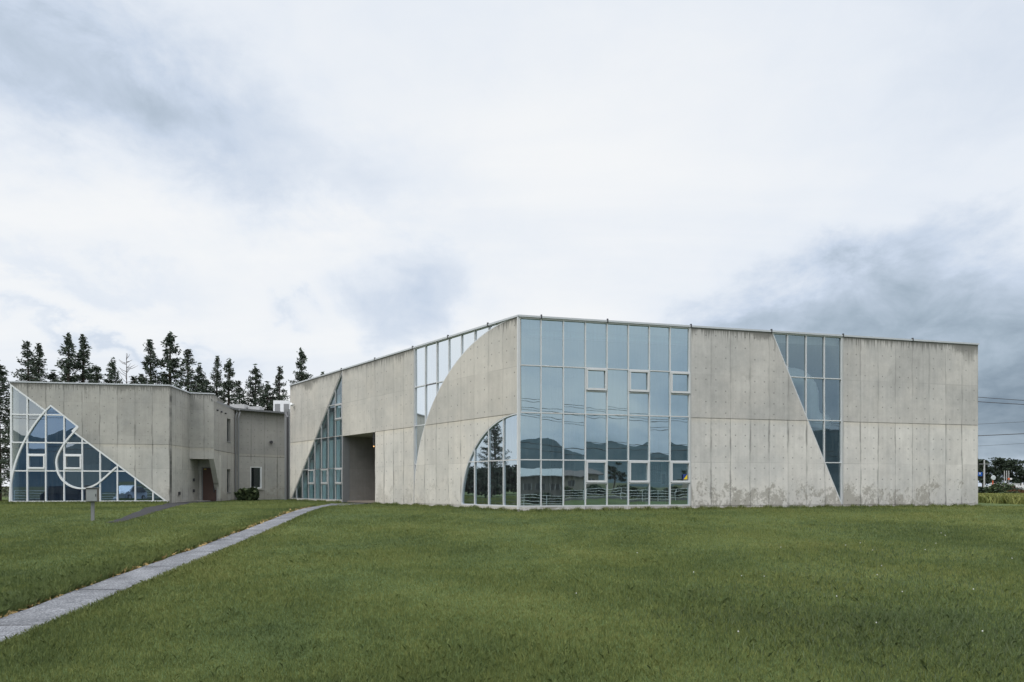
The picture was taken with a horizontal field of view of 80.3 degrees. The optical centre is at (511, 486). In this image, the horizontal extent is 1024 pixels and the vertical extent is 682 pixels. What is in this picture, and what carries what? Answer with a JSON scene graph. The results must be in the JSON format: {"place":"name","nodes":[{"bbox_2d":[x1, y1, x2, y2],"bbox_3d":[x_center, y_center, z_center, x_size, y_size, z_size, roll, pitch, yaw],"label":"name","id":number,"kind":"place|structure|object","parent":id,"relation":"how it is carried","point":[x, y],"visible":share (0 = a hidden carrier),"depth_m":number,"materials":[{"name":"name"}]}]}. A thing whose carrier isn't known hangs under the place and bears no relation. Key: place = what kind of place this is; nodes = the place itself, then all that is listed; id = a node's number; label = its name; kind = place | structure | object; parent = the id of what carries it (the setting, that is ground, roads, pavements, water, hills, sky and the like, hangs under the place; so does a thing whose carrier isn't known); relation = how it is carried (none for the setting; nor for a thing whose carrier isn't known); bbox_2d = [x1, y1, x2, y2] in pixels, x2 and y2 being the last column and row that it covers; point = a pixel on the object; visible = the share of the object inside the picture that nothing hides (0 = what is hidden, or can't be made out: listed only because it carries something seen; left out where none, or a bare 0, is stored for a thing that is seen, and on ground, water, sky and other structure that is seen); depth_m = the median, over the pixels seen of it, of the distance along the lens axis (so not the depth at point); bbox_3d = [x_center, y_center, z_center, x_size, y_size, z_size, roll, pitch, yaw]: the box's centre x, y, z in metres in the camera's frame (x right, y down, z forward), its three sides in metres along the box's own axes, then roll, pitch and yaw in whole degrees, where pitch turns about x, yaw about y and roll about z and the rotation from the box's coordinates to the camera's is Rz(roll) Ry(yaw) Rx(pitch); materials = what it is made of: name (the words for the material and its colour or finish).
{"place":"outdoors","nodes":[
{"label":"outdoors","id":0,"kind":"place"},
{"bbox_2d":[110,501,213,521],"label":"asphalt walk","id":1,"kind":"structure","parent":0,"point":[147,510],"depth_m":24.31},
{"bbox_2d":[0,486,1023,681],"bbox_3d":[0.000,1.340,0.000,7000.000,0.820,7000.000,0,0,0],"label":"ground","id":2,"kind":"structure","parent":0,"point":[445,611],"depth_m":8.83,"materials":[{"name":"green plant"}]},
{"bbox_2d":[0,364,9,500],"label":"conifer tree","id":3,"kind":"object","parent":2,"relation":"on","point":[4,440],"visible":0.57,"depth_m":37.96,"materials":[{"name":"green plant"}]},
{"bbox_2d":[0,340,45,483],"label":"conifer tree","id":4,"kind":"object","parent":2,"relation":"on","point":[28,363],"visible":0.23,"depth_m":57.60,"materials":[{"name":"green plant"}]},
{"bbox_2d":[6,343,50,466],"bbox_3d":[-46.886,-6.513,59.718,4.543,15.492,5.092,0,0,26],"label":"conifer tree","id":5,"kind":"object","parent":2,"relation":"on","point":[39,364],"visible":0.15,"depth_m":60.04,"materials":[{"name":"green plant"}]},
{"bbox_2d":[1,370,62,476],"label":"conifer tree","id":6,"kind":"object","parent":2,"relation":"on","point":[53,376],"visible":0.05,"depth_m":60.85,"materials":[{"name":"green plant"}]},
{"bbox_2d":[51,332,81,381],"bbox_3d":[-42.457,-6.751,58.012,4.996,15.980,6.013,0,0,-29],"label":"conifer tree","id":7,"kind":"object","parent":2,"relation":"on","point":[68,364],"visible":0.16,"depth_m":57.88,"materials":[{"name":"green plant"}]},
{"bbox_2d":[65,334,97,382],"bbox_3d":[-41.403,-6.796,58.668,5.212,16.083,5.843,0,0,-14],"label":"conifer tree","id":8,"kind":"object","parent":2,"relation":"on","point":[81,357],"visible":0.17,"depth_m":58.87,"materials":[{"name":"green plant"}]},
{"bbox_2d":[86,488,98,520],"bbox_3d":[-13.548,0.680,19.595,0.360,1.280,0.330,0,0,-24],"label":"control box","id":9,"kind":"object","parent":2,"relation":"on","point":[92,495],"visible":0.99,"depth_m":19.51,"materials":[{"name":"grey metal"}]},
{"bbox_2d":[86,365,104,382],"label":"conifer tree","id":10,"kind":"object","parent":2,"relation":"on","point":[95,369],"visible":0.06,"depth_m":55.58,"materials":[{"name":"green plant"}]},
{"bbox_2d":[99,357,122,383],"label":"conifer tree","id":11,"kind":"object","parent":2,"relation":"on","point":[112,375],"visible":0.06,"depth_m":56.86,"materials":[{"name":"green plant"}]},
{"bbox_2d":[8,381,222,502],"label":"annex building","id":12,"kind":"structure","parent":2,"relation":"on","point":[73,441],"depth_m":33.37,"materials":[{"name":"concrete"}]},
{"bbox_2d":[202,467,216,500],"bbox_3d":[-18.828,-0.130,37.820,0.950,2.120,0.160,0,0,0],"label":"door","id":13,"kind":"structure","parent":12,"relation":"in","point":[209,492],"depth_m":37.80,"materials":[{"name":"wood"}]},
{"bbox_2d":[110,353,137,383],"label":"dead tree","id":14,"kind":"object","parent":2,"relation":"on","point":[128,367],"visible":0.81,"depth_m":56.98,"materials":[{"name":"grey plant"}]},
{"bbox_2d":[129,376,137,383],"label":"conifer tree","id":15,"kind":"object","parent":2,"relation":"on","point":[133,378],"visible":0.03,"depth_m":61.09,"materials":[{"name":"green plant"}]},
{"bbox_2d":[135,373,146,383],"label":"conifer tree","id":16,"kind":"object","parent":2,"relation":"on","point":[141,375],"visible":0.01,"depth_m":59.77,"materials":[{"name":"green plant"}]},
{"bbox_2d":[138,339,161,383],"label":"conifer tree","id":17,"kind":"object","parent":2,"relation":"on","point":[151,370],"visible":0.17,"depth_m":57.70,"materials":[{"name":"green plant"}]},
{"bbox_2d":[0,506,311,641],"bbox_3d":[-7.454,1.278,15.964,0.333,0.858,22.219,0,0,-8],"label":"dry grass","id":18,"kind":"structure","parent":2,"relation":"on","point":[137,566],"depth_m":11.14,"materials":[{"name":"plant"}]},
{"bbox_2d":[150,331,184,388],"bbox_3d":[-32.050,-6.717,56.964,5.719,15.908,6.884,0,0,-9],"label":"conifer tree","id":19,"kind":"object","parent":2,"relation":"on","point":[172,364],"visible":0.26,"depth_m":56.76,"materials":[{"name":"green plant"}]},
{"bbox_2d":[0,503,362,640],"bbox_3d":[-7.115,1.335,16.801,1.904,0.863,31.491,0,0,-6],"label":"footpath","id":20,"kind":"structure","parent":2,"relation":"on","point":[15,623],"depth_m":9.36,"materials":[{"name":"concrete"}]},
{"bbox_2d":[171,349,205,392],"bbox_3d":[-30.084,-5.789,55.986,6.372,13.988,6.352,0,0,-16],"label":"conifer tree","id":21,"kind":"object","parent":2,"relation":"on","point":[182,371],"visible":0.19,"depth_m":56.12,"materials":[{"name":"green plant"}]},
{"bbox_2d":[189,363,209,392],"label":"conifer tree","id":22,"kind":"object","parent":2,"relation":"on","point":[199,370],"visible":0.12,"depth_m":57.95,"materials":[{"name":"green plant"}]},
{"bbox_2d":[201,376,212,392],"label":"conifer tree","id":23,"kind":"object","parent":2,"relation":"on","point":[207,382],"visible":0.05,"depth_m":60.86,"materials":[{"name":"green plant"}]},
{"bbox_2d":[207,356,225,399],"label":"conifer tree","id":24,"kind":"object","parent":2,"relation":"on","point":[217,375],"visible":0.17,"depth_m":60.01,"materials":[{"name":"green plant"}]},
{"bbox_2d":[216,358,241,405],"bbox_3d":[-27.031,-5.563,57.948,4.434,13.509,5.337,0,0,37],"label":"conifer tree","id":25,"kind":"object","parent":2,"relation":"on","point":[228,384],"visible":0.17,"depth_m":57.83,"materials":[{"name":"green plant"}]},
{"bbox_2d":[226,380,247,404],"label":"conifer tree","id":26,"kind":"object","parent":2,"relation":"on","point":[239,395],"visible":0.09,"depth_m":60.71,"materials":[{"name":"green plant"}]},
{"bbox_2d":[234,486,259,500],"bbox_3d":[-17.288,0.524,39.598,1.466,1.113,1.340,0,0,0],"label":"shrub","id":27,"kind":"object","parent":2,"relation":"on","point":[250,493],"visible":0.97,"depth_m":39.23,"materials":[{"name":"green plant"}]},
{"bbox_2d":[209,399,290,500],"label":"link building","id":28,"kind":"structure","parent":2,"relation":"on","point":[252,446],"depth_m":41.79,"materials":[{"name":"concrete"}]},
{"bbox_2d":[250,467,263,489],"bbox_3d":[-17.795,-0.548,42.280,0.966,1.606,0.180,0,0,-42],"label":"window","id":29,"kind":"structure","parent":28,"relation":"in","point":[255,472],"depth_m":42.30,"materials":[{"name":"white paint"}]},
{"bbox_2d":[242,364,270,409],"bbox_3d":[-26.105,-5.662,62.222,6.420,13.714,6.150,0,0,41],"label":"conifer tree","id":30,"kind":"object","parent":2,"relation":"on","point":[252,393],"visible":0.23,"depth_m":61.81,"materials":[{"name":"green plant"}]},
{"bbox_2d":[249,381,278,410],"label":"conifer tree","id":31,"kind":"object","parent":2,"relation":"on","point":[264,397],"visible":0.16,"depth_m":60.83,"materials":[{"name":"green plant"}]},
{"bbox_2d":[265,366,288,410],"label":"conifer tree","id":32,"kind":"object","parent":2,"relation":"on","point":[276,390],"visible":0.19,"depth_m":62.02,"materials":[{"name":"green plant"}]},
{"bbox_2d":[288,347,312,397],"bbox_3d":[-20.827,-6.276,60.056,4.686,14.990,5.641,0,0,45],"label":"conifer tree","id":33,"kind":"object","parent":2,"relation":"on","point":[301,366],"visible":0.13,"depth_m":59.78,"materials":[{"name":"green plant"}]},
{"bbox_2d":[289,314,978,510],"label":"gallery building","id":34,"kind":"structure","parent":2,"relation":"on","point":[523,412],"depth_m":25.61,"materials":[{"name":"concrete"}]},
{"bbox_2d":[292,373,341,499],"bbox_3d":[-11.797,-2.815,36.418,0.145,7.210,6.999,0,0,-42],"label":"triangular window","id":35,"kind":"structure","parent":34,"relation":"in","point":[335,391],"depth_m":35.48,"materials":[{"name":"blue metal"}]},
{"bbox_2d":[461,413,516,506],"bbox_3d":[-0.932,-1.009,24.528,0.104,3.599,3.569,0,0,-42],"label":"quarter round window","id":36,"kind":"structure","parent":34,"relation":"in","point":[490,476],"depth_m":24.29,"materials":[{"name":"clear glass"}]},
{"bbox_2d":[559,516,1023,681],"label":"weed patch","id":37,"kind":"object","parent":2,"relation":"on","point":[913,633],"visible":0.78,"depth_m":7.34,"materials":[{"name":"green plant"}]},
{"bbox_2d":[978,459,987,471],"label":"broadleaf tree","id":38,"kind":"object","parent":2,"relation":"on","point":[980,461],"visible":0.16,"depth_m":95.44,"materials":[{"name":"green plant"}]},
{"bbox_2d":[983,460,984,486],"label":"utility pole","id":39,"kind":"object","parent":2,"relation":"on","point":[984,475],"visible":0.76,"depth_m":84.92,"materials":[{"name":"grey metal"}]},
{"bbox_2d":[978,487,996,492],"bbox_3d":[46.337,0.511,62.036,5.586,1.077,2.710,0,0,0],"label":"hedge","id":40,"kind":"object","parent":2,"relation":"on","point":[980,489],"visible":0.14,"depth_m":61.06,"materials":[{"name":"green plant"}]},
{"bbox_2d":[978,459,1000,486],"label":"broadleaf tree","id":41,"kind":"object","parent":2,"relation":"on","point":[988,479],"visible":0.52,"depth_m":103.11,"materials":[{"name":"green plant"}]},
{"bbox_2d":[978,457,1011,484],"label":"broadleaf tree","id":42,"kind":"object","parent":2,"relation":"on","point":[998,469],"visible":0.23,"depth_m":111.53,"materials":[{"name":"green plant"}]},
{"bbox_2d":[983,481,1014,492],"bbox_3d":[48.300,0.245,59.942,2.404,1.520,2.573,0,0,-38],"label":"shrub","id":43,"kind":"object","parent":2,"relation":"on","point":[993,487],"visible":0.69,"depth_m":59.79,"materials":[{"name":"green plant"}]},
{"bbox_2d":[988,457,1023,482],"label":"broadleaf tree","id":44,"kind":"object","parent":2,"relation":"on","point":[1002,466],"visible":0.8,"depth_m":107.17,"materials":[{"name":"green plant"}]},
{"bbox_2d":[998,491,1020,492],"bbox_3d":[45.912,0.692,56.003,1.892,0.616,1.858,0,0,0],"label":"shrub","id":45,"kind":"object","parent":2,"relation":"on","point":[1008,492],"visible":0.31,"depth_m":55.80,"materials":[{"name":"green plant"}]},
{"bbox_2d":[1004,489,1023,492],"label":"shrub","id":46,"kind":"object","parent":2,"relation":"on","point":[1016,490],"visible":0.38,"depth_m":56.82,"materials":[{"name":"green plant"}]},
{"bbox_2d":[1012,461,1023,485],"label":"broadleaf tree","id":47,"kind":"object","parent":2,"relation":"on","point":[1019,472],"visible":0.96,"depth_m":104.39,"materials":[{"name":"green plant"}]},
{"bbox_2d":[0,0,1023,485],"label":"sky","id":48,"kind":"structure","parent":0,"point":[346,183],"materials":[{"name":"white"}]},
{"bbox_2d":[978,493,1023,504],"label":"rice field","id":49,"kind":"structure","parent":0,"point":[1006,498],"depth_m":33.17,"materials":[{"name":"green plant"}]},
{"bbox_2d":[978,433,1023,435],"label":"power line","id":50,"kind":"object","parent":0,"point":[999,434],"visible":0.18,"depth_m":61.98,"materials":[{"name":"metal"}]},
{"bbox_2d":[978,401,1023,404],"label":"power line","id":51,"kind":"object","parent":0,"point":[1002,403],"visible":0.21,"depth_m":59.98,"materials":[{"name":"metal"}]},
{"bbox_2d":[989,483,1019,487],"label":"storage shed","id":52,"kind":"structure","parent":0,"point":[1015,484],"depth_m":87.90,"materials":[{"name":"white"}]}
]}

